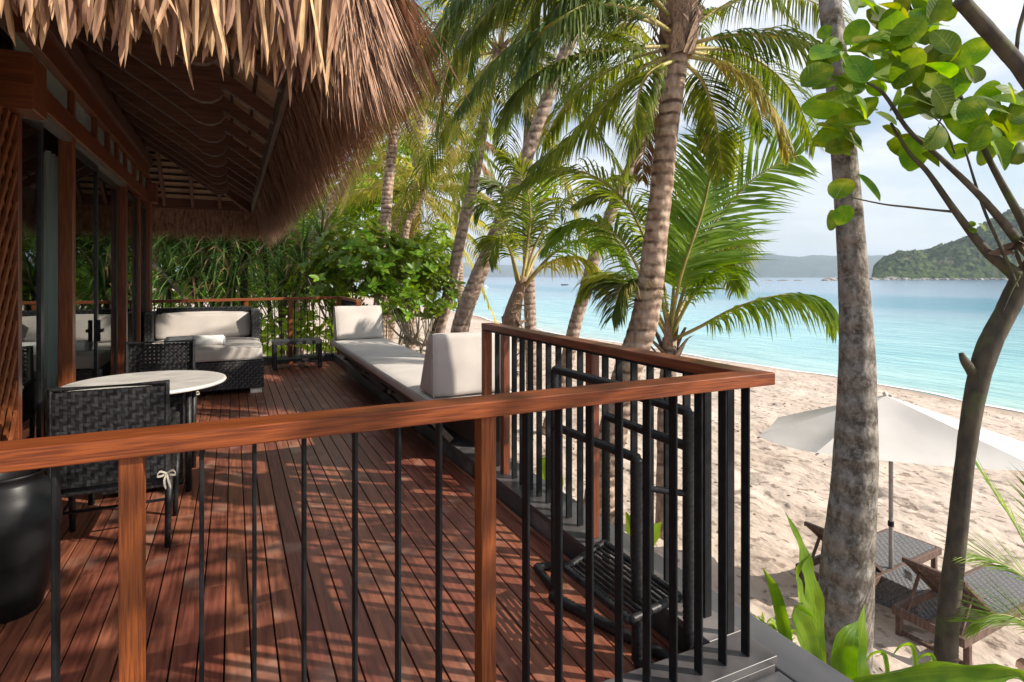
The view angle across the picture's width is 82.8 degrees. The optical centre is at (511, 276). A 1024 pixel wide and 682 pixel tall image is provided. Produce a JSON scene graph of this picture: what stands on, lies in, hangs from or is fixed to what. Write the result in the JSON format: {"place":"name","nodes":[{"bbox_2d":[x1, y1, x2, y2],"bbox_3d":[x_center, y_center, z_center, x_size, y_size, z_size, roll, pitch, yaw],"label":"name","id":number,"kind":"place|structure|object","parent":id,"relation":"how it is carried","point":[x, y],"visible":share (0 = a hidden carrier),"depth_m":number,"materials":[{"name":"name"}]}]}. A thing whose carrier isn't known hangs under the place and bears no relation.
{"place":"outdoors","nodes":[
{"label":"outdoors","id":0,"kind":"place"},
{"bbox_2d":[363,263,617,276],"bbox_3d":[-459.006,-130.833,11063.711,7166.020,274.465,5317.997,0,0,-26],"label":"distant mountain","id":1,"kind":"structure","parent":0,"point":[506,270],"depth_m":9676.93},
{"bbox_2d":[152,281,1023,681],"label":"sand beach","id":2,"kind":"structure","parent":0,"point":[778,473],"depth_m":8.76,"materials":[{"name":"beige sand"}]},
{"bbox_2d":[152,231,228,307],"bbox_3d":[-7.952,0.439,13.135,3.285,5.649,3.808,0,0,-26],"label":"pandanus","id":3,"kind":"object","parent":2,"relation":"on","point":[168,292],"visible":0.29,"depth_m":12.72,"materials":[{"name":"green plant"}]},
{"bbox_2d":[152,260,190,306],"bbox_3d":[-7.393,0.162,12.598,0.915,1.039,0.100,0,0,0],"label":"fallen branch","id":4,"kind":"object","parent":3,"relation":"on","point":[176,287],"visible":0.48,"depth_m":12.56,"materials":[{"name":"wood"}]},
{"bbox_2d":[152,293,273,344],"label":"garden plants","id":5,"kind":"object","parent":2,"relation":"on","point":[235,304],"visible":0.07,"depth_m":12.96,"materials":[{"name":"green plant"}]},
{"bbox_2d":[152,227,305,322],"bbox_3d":[-7.023,0.454,13.308,4.885,5.688,3.703,0,0,8],"label":"pandanus","id":6,"kind":"object","parent":2,"relation":"on","point":[229,277],"visible":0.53,"depth_m":12.85,"materials":[{"name":"green plant"}]},
{"bbox_2d":[152,216,332,309],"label":"background tree","id":7,"kind":"object","parent":2,"relation":"on","point":[236,295],"visible":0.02,"depth_m":18.25,"materials":[{"name":"green plant"}]},
{"bbox_2d":[152,143,377,303],"bbox_3d":[-13.999,-3.662,27.369,18.998,10.582,7.378,0,0,-26],"label":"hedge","id":8,"kind":"object","parent":2,"relation":"on","point":[298,227],"depth_m":28.79,"materials":[{"name":"green plant"}]},
{"bbox_2d":[211,196,366,354],"bbox_3d":[-5.192,0.648,13.471,3.729,5.269,3.377,0,0,-9],"label":"pandanus","id":9,"kind":"object","parent":2,"relation":"on","point":[302,255],"visible":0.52,"depth_m":13.18,"materials":[{"name":"green plant"}]},
{"bbox_2d":[260,302,336,355],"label":"garden plants","id":10,"kind":"object","parent":2,"relation":"on","point":[263,336],"visible":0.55,"depth_m":12.24,"materials":[{"name":"green plant"}]},
{"bbox_2d":[285,130,434,352],"bbox_3d":[-5.832,-1.815,23.970,5.617,10.223,8.828,0,0,26],"label":"background tree","id":11,"kind":"object","parent":2,"relation":"on","point":[351,209],"visible":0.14,"depth_m":21.68,"materials":[{"name":"green plant"}]},
{"bbox_2d":[282,213,465,352],"bbox_3d":[-2.996,0.952,12.705,3.761,4.680,2.608,0,0,-26],"label":"broad leaf bush","id":12,"kind":"object","parent":2,"relation":"on","point":[384,265],"visible":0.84,"depth_m":12.25,"materials":[{"name":"green plant"}]},
{"bbox_2d":[293,72,457,353],"bbox_3d":[-3.987,-1.723,18.031,6.015,10.011,5.521,0,0,33],"label":"coconut palm","id":13,"kind":"object","parent":2,"relation":"on","point":[343,193],"visible":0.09,"depth_m":17.86,"materials":[{"name":"green plant"}]},
{"bbox_2d":[381,283,424,345],"bbox_3d":[-2.139,0.740,11.352,0.898,1.217,0.842,0,0,-26],"label":"seaside shrub","id":14,"kind":"object","parent":2,"relation":"on","point":[402,321],"visible":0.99,"depth_m":11.42,"materials":[{"name":"green plant"}]},
{"bbox_2d":[325,37,503,338],"bbox_3d":[-2.862,-1.562,15.588,5.737,9.679,5.849,0,0,-26],"label":"coconut palm","id":15,"kind":"object","parent":2,"relation":"on","point":[387,195],"visible":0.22,"depth_m":15.38,"materials":[{"name":"green plant"}]},
{"bbox_2d":[330,146,500,304],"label":"coconut palm","id":16,"kind":"object","parent":2,"relation":"on","point":[370,180],"visible":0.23,"depth_m":20.77,"materials":[{"name":"green plant"}]},
{"bbox_2d":[392,219,454,353],"bbox_3d":[-2.478,0.844,16.379,2.948,4.899,2.002,0,0,30],"label":"seaside shrub","id":17,"kind":"object","parent":2,"relation":"on","point":[446,242],"visible":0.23,"depth_m":15.59,"materials":[{"name":"green plant"}]},
{"bbox_2d":[334,129,522,340],"bbox_3d":[-2.518,-0.595,18.941,6.184,7.810,6.323,0,0,-26],"label":"coconut palm","id":18,"kind":"object","parent":2,"relation":"on","point":[411,215],"visible":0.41,"depth_m":18.85,"materials":[{"name":"green plant"}]},
{"bbox_2d":[377,98,510,302],"bbox_3d":[-3.761,-2.810,29.694,7.521,12.405,7.480,0,0,12],"label":"coconut palm","id":19,"kind":"object","parent":2,"relation":"on","point":[488,147],"visible":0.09,"depth_m":29.83,"materials":[{"name":"green plant"}]},
{"bbox_2d":[397,0,546,349],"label":"coconut palm","id":20,"kind":"object","parent":2,"relation":"on","point":[422,125],"visible":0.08,"depth_m":21.84,"materials":[{"name":"green plant"}]},
{"bbox_2d":[361,0,651,333],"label":"coconut palm","id":21,"kind":"object","parent":2,"relation":"on","point":[484,110],"visible":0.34,"depth_m":12.88,"materials":[{"name":"green plant"}]},
{"bbox_2d":[411,0,656,390],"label":"coconut palm","id":22,"kind":"object","parent":2,"relation":"on","point":[529,302],"visible":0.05,"depth_m":15.87,"materials":[{"name":"green plant"}]},
{"bbox_2d":[460,149,642,457],"bbox_3d":[0.615,0.407,9.704,3.234,5.764,3.016,0,0,13],"label":"young palm","id":23,"kind":"object","parent":2,"relation":"on","point":[511,316],"visible":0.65,"depth_m":9.42,"materials":[{"name":"green plant"}]},
{"bbox_2d":[542,457,661,544],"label":"garden plants","id":24,"kind":"object","parent":2,"relation":"on","point":[657,527],"visible":0.22,"depth_m":4.60,"materials":[{"name":"green plant"}]},
{"bbox_2d":[450,0,799,332],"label":"coconut palm","id":25,"kind":"object","parent":2,"relation":"on","point":[465,308],"visible":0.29,"depth_m":10.88,"materials":[{"name":"green plant"}]},
{"bbox_2d":[418,0,853,525],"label":"coconut palm","id":26,"kind":"object","parent":2,"relation":"on","point":[676,22],"visible":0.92,"depth_m":6.03,"materials":[{"name":"green plant"}]},
{"bbox_2d":[542,6,750,434],"bbox_3d":[2.956,-1.144,12.526,3.977,8.971,3.925,0,0,39],"label":"coconut palm","id":27,"kind":"object","parent":2,"relation":"on","point":[575,322],"visible":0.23,"depth_m":11.88,"materials":[{"name":"green plant"}]},
{"bbox_2d":[500,114,838,538],"bbox_3d":[1.883,0.605,7.515,3.946,5.378,2.885,0,0,5],"label":"young palm","id":28,"kind":"object","parent":2,"relation":"on","point":[690,265],"visible":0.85,"depth_m":6.95,"materials":[{"name":"green plant"}]},
{"bbox_2d":[510,458,853,681],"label":"terrace base","id":29,"kind":"object","parent":2,"relation":"on","point":[796,663],"visible":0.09,"depth_m":2.23,"materials":[{"name":"grey concrete"}]},
{"bbox_2d":[0,361,681,681],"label":"timber deck","id":30,"kind":"structure","parent":29,"relation":"on","point":[89,599],"depth_m":2.92,"materials":[{"name":"brown wood"}]},
{"bbox_2d":[0,468,62,624],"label":"glazed pot","id":31,"kind":"object","parent":30,"relation":"on","point":[25,533],"visible":0.78,"depth_m":2.53,"materials":[{"name":"black ceramic"}]},
{"bbox_2d":[46,380,179,547],"bbox_3d":[-2.245,1.036,3.313,0.614,0.930,0.558,0,0,-26],"label":"wicker dining chair","id":32,"kind":"object","parent":30,"relation":"on","point":[140,405],"visible":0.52,"depth_m":3.10,"materials":[{"name":"black wicker"}]},
{"bbox_2d":[61,370,226,505],"bbox_3d":[-2.639,1.128,4.202,1.032,0.744,1.032,0,0,-26],"label":"round dining table","id":33,"kind":"object","parent":30,"relation":"on","point":[185,385],"visible":0.3,"depth_m":4.15,"materials":[{"name":"stone"}]},
{"bbox_2d":[0,5,295,474],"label":"thatched villa","id":34,"kind":"object","parent":30,"relation":"on","point":[114,152],"visible":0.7,"depth_m":4.84,"materials":[{"name":"brown wood"}]},
{"bbox_2d":[0,103,21,440],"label":"lattice screen","id":35,"kind":"object","parent":34,"relation":"attached to","point":[11,270],"visible":0.64,"depth_m":3.24,"materials":[{"name":"brown wood"}]},
{"bbox_2d":[22,119,43,438],"bbox_3d":[-3.071,0.223,3.670,0.035,2.525,0.625,0,0,-26],"label":"glass door","id":36,"kind":"structure","parent":34,"relation":"in","point":[32,130],"depth_m":3.81,"materials":[{"name":"glass"}]},
{"bbox_2d":[13,33,66,108],"bbox_3d":[-3.184,-1.342,3.951,0.010,0.192,1.200,0,0,-26],"label":"transom window","id":37,"kind":"structure","parent":34,"relation":"in","point":[54,86],"depth_m":4.13,"materials":[{"name":"grey glass"}]},
{"bbox_2d":[75,100,90,132],"bbox_3d":[-3.647,-1.342,4.914,0.010,0.192,0.737,0,0,-26],"label":"transom window","id":38,"kind":"structure","parent":34,"relation":"in","point":[81,115],"depth_m":4.95,"materials":[{"name":"grey glass"}]},
{"bbox_2d":[76,148,103,381],"bbox_3d":[-3.676,0.223,5.035,0.087,2.525,0.980,0,0,-26],"label":"glass door","id":39,"kind":"structure","parent":34,"relation":"in","point":[88,326],"depth_m":5.12,"materials":[{"name":"glass"}]},
{"bbox_2d":[98,126,103,145],"bbox_3d":[-3.955,-1.342,5.556,0.010,0.192,0.514,0,0,-26],"label":"transom window","id":40,"kind":"structure","parent":34,"relation":"in","point":[100,132],"depth_m":5.64,"materials":[{"name":"grey glass"}]},
{"bbox_2d":[98,170,117,376],"bbox_3d":[-4.216,0.223,6.007,0.035,2.525,1.320,0,0,-26],"label":"glass door","id":41,"kind":"structure","parent":34,"relation":"in","point":[107,189],"depth_m":6.19,"materials":[{"name":"glass"}]},
{"bbox_2d":[110,139,113,155],"bbox_3d":[-4.197,-1.342,6.061,0.010,0.192,0.434,0,0,-26],"label":"transom window","id":42,"kind":"structure","parent":34,"relation":"in","point":[111,143],"depth_m":6.13,"materials":[{"name":"grey glass"}]},
{"bbox_2d":[119,149,122,164],"bbox_3d":[-4.430,-1.342,6.545,0.010,0.192,0.469,0,0,-26],"label":"transom window","id":43,"kind":"structure","parent":34,"relation":"in","point":[120,153],"depth_m":6.62,"materials":[{"name":"glass"}]},
{"bbox_2d":[127,158,131,174],"bbox_3d":[-4.702,-1.342,7.113,0.010,0.192,0.599,0,0,-26],"label":"transom window","id":44,"kind":"structure","parent":34,"relation":"in","point":[129,165],"depth_m":7.20,"materials":[{"name":"grey glass"}]},
{"bbox_2d":[128,192,136,371],"bbox_3d":[-4.801,0.223,7.296,0.035,2.525,1.010,0,0,-26],"label":"glass door","id":45,"kind":"structure","parent":34,"relation":"in","point":[132,201],"depth_m":7.48,"materials":[{"name":"glass"}]},
{"bbox_2d":[141,202,145,351],"bbox_3d":[-5.219,0.223,8.166,0.035,2.525,0.760,0,0,-26],"label":"glass door","id":46,"kind":"structure","parent":34,"relation":"in","point":[143,208],"depth_m":8.40,"materials":[{"name":"glass"}]},
{"bbox_2d":[0,0,476,247],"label":"thatch eaves","id":47,"kind":"object","parent":34,"relation":"attached to","point":[351,60],"visible":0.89,"depth_m":2.03,"materials":[{"name":"brown plant"}]},
{"bbox_2d":[122,339,199,418],"bbox_3d":[-3.056,1.036,5.012,0.614,0.930,0.558,0,0,-26],"label":"wicker dining chair","id":48,"kind":"object","parent":30,"relation":"on","point":[128,357],"visible":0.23,"depth_m":5.23,"materials":[{"name":"black wicker"}]},
{"bbox_2d":[141,306,263,392],"bbox_3d":[-4.257,0.978,8.012,1.468,1.044,1.778,0,0,-26],"label":"wicker sofa","id":49,"kind":"object","parent":30,"relation":"on","point":[236,359],"visible":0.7,"depth_m":8.10,"materials":[{"name":"fabric"}]},
{"bbox_2d":[164,335,194,346],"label":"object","id":50,"kind":"object","parent":49,"relation":"on","point":[173,338],"visible":0.43,"depth_m":7.35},
{"bbox_2d":[192,335,225,345],"bbox_3d":[-3.931,0.825,7.541,0.373,0.136,0.170,0,0,-19],"label":"rolled towel","id":51,"kind":"object","parent":49,"relation":"on","point":[200,340],"visible":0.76,"depth_m":7.48,"materials":[{"name":"white fabric"}]},
{"bbox_2d":[152,296,360,365],"bbox_3d":[-4.001,0.913,9.095,2.914,1.126,1.661,0,0,-26],"label":"railing","id":52,"kind":"object","parent":30,"relation":"on","point":[344,301],"visible":0.52,"depth_m":9.88,"materials":[{"name":"brown wood"}]},
{"bbox_2d":[271,337,321,369],"bbox_3d":[-3.563,1.269,9.621,0.755,0.462,0.409,0,0,-26],"label":"wicker side table","id":53,"kind":"object","parent":30,"relation":"on","point":[317,341],"visible":1,"depth_m":9.53,"materials":[{"name":"black wicker"}]},
{"bbox_2d":[533,365,693,668],"bbox_3d":[0.355,0.963,2.563,0.353,1.087,0.961,0,0,-26],"label":"towel rack","id":54,"kind":"object","parent":30,"relation":"on","point":[573,569],"visible":0.76,"depth_m":2.28,"materials":[{"name":"black metal"}]},
{"bbox_2d":[263,352,776,681],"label":"stone kerb","id":55,"kind":"structure","parent":29,"relation":"on","point":[757,664],"depth_m":2.68,"materials":[{"name":"grey stone"}]},
{"bbox_2d":[0,323,774,681],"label":"deck railing","id":56,"kind":"object","parent":55,"relation":"on","point":[486,409],"visible":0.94,"depth_m":1.77,"materials":[{"name":"brown wood"}]},
{"bbox_2d":[331,337,511,445],"bbox_3d":[-1.364,1.154,6.849,0.785,0.452,4.988,0,0,-26],"label":"long daybed","id":57,"kind":"object","parent":55,"relation":"on","point":[396,368],"visible":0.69,"depth_m":6.17,"materials":[{"name":"fabric"}]},
{"bbox_2d":[333,305,383,339],"bbox_3d":[-2.347,0.693,8.907,0.716,0.493,0.378,0,0,-26],"label":"bolster cushion","id":58,"kind":"object","parent":57,"relation":"on","point":[356,322],"visible":0.98,"depth_m":8.83,"materials":[{"name":"fabric"}]},
{"bbox_2d":[420,331,511,397],"bbox_3d":[-0.368,0.692,4.788,0.714,0.492,0.376,0,0,-26],"label":"bolster cushion","id":59,"kind":"object","parent":57,"relation":"on","point":[452,365],"visible":0.62,"depth_m":4.57,"materials":[{"name":"fabric"}]},
{"bbox_2d":[518,355,1021,671],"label":"beach litter","id":60,"kind":"object","parent":2,"relation":"on","point":[783,467],"visible":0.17,"depth_m":10.96,"materials":[{"name":"brown plant"}]},
{"bbox_2d":[755,612,795,643],"bbox_3d":[1.838,3.175,4.704,1.879,0.132,1.533,0,0,2],"label":"sprouts mass","id":61,"kind":"object","parent":2,"relation":"on","point":[772,622],"visible":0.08,"depth_m":5.34,"materials":[{"name":"green plant"}]},
{"bbox_2d":[758,512,825,662],"bbox_3d":[1.486,1.797,3.115,0.342,0.858,0.630,0,0,30],"label":"spider lily","id":62,"kind":"object","parent":2,"relation":"on","point":[807,615],"visible":0.66,"depth_m":3.20,"materials":[{"name":"green plant"}]},
{"bbox_2d":[818,0,878,673],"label":"coconut palm","id":63,"kind":"object","parent":2,"relation":"on","point":[846,581],"visible":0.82,"depth_m":3.81,"materials":[{"name":"grey plant"}]},
{"bbox_2d":[795,521,941,591],"bbox_3d":[3.810,2.894,6.171,1.724,0.722,0.580,0,0,-30],"label":"sun lounger","id":64,"kind":"object","parent":2,"relation":"on","point":[917,550],"visible":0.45,"depth_m":6.22,"materials":[{"name":"brown wood"}]},
{"bbox_2d":[875,563,937,618],"bbox_3d":[3.911,3.126,5.750,0.448,0.358,0.448,0,0,-26],"label":"beach side table","id":65,"kind":"object","parent":2,"relation":"on","point":[893,587],"visible":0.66,"depth_m":5.66,"materials":[{"name":"grey wicker"}]},
{"bbox_2d":[757,391,1023,568],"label":"beach umbrella","id":66,"kind":"object","parent":65,"relation":"on","point":[911,433],"visible":0.75,"depth_m":5.59,"materials":[{"name":"white fabric"}]},
{"bbox_2d":[799,0,1023,663],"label":"almond tree","id":67,"kind":"object","parent":2,"relation":"on","point":[941,72],"visible":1,"depth_m":3.25,"materials":[{"name":"green plant"}]},
{"bbox_2d":[829,606,1023,681],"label":"spider lily","id":68,"kind":"object","parent":2,"relation":"on","point":[849,658],"visible":1,"depth_m":2.20,"materials":[{"name":"green plant"}]},
{"bbox_2d":[892,556,1023,664],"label":"sun lounger","id":69,"kind":"object","parent":2,"relation":"on","point":[929,576],"visible":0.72,"depth_m":5.25,"materials":[{"name":"brown wood"}]},
{"bbox_2d":[937,456,1023,640],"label":"palm seedling","id":70,"kind":"object","parent":2,"relation":"on","point":[975,626],"visible":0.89,"depth_m":3.25,"materials":[{"name":"green plant"}]},
{"bbox_2d":[175,0,1023,271],"label":"sky","id":71,"kind":"structure","parent":0,"point":[804,231],"materials":[{"name":"white"}]},
{"bbox_2d":[239,277,1023,412],"bbox_3d":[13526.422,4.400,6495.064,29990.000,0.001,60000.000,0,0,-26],"label":"sea water","id":72,"kind":"structure","parent":0,"point":[926,332],"depth_m":49.40,"materials":[{"name":"teal liquid"}]},
{"bbox_2d":[452,311,1023,412],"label":"shore foam","id":73,"kind":"object","parent":72,"relation":"on","point":[816,373],"visible":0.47,"depth_m":25.89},
{"bbox_2d":[749,277,837,280],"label":"reef rocks","id":74,"kind":"object","parent":72,"relation":"in","point":[830,279],"visible":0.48,"depth_m":636.29,"materials":[{"name":"grey stone"}]},
{"bbox_2d":[620,254,885,276],"bbox_3d":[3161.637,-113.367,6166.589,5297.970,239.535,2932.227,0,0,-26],"label":"ridge","id":75,"kind":"structure","parent":0,"point":[803,266],"depth_m":5343.69,"materials":[{"name":"grey"}]},
{"bbox_2d":[869,276,1007,279],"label":"headland rocks","id":76,"kind":"object","parent":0,"point":[889,278],"visible":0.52,"depth_m":836.99,"materials":[{"name":"grey stone"}]},
{"bbox_2d":[871,207,1023,279],"bbox_3d":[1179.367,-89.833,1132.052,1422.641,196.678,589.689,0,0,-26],"label":"headland island","id":77,"kind":"structure","parent":0,"point":[963,257],"depth_m":890.17,"materials":[{"name":"green plant"}]}
]}

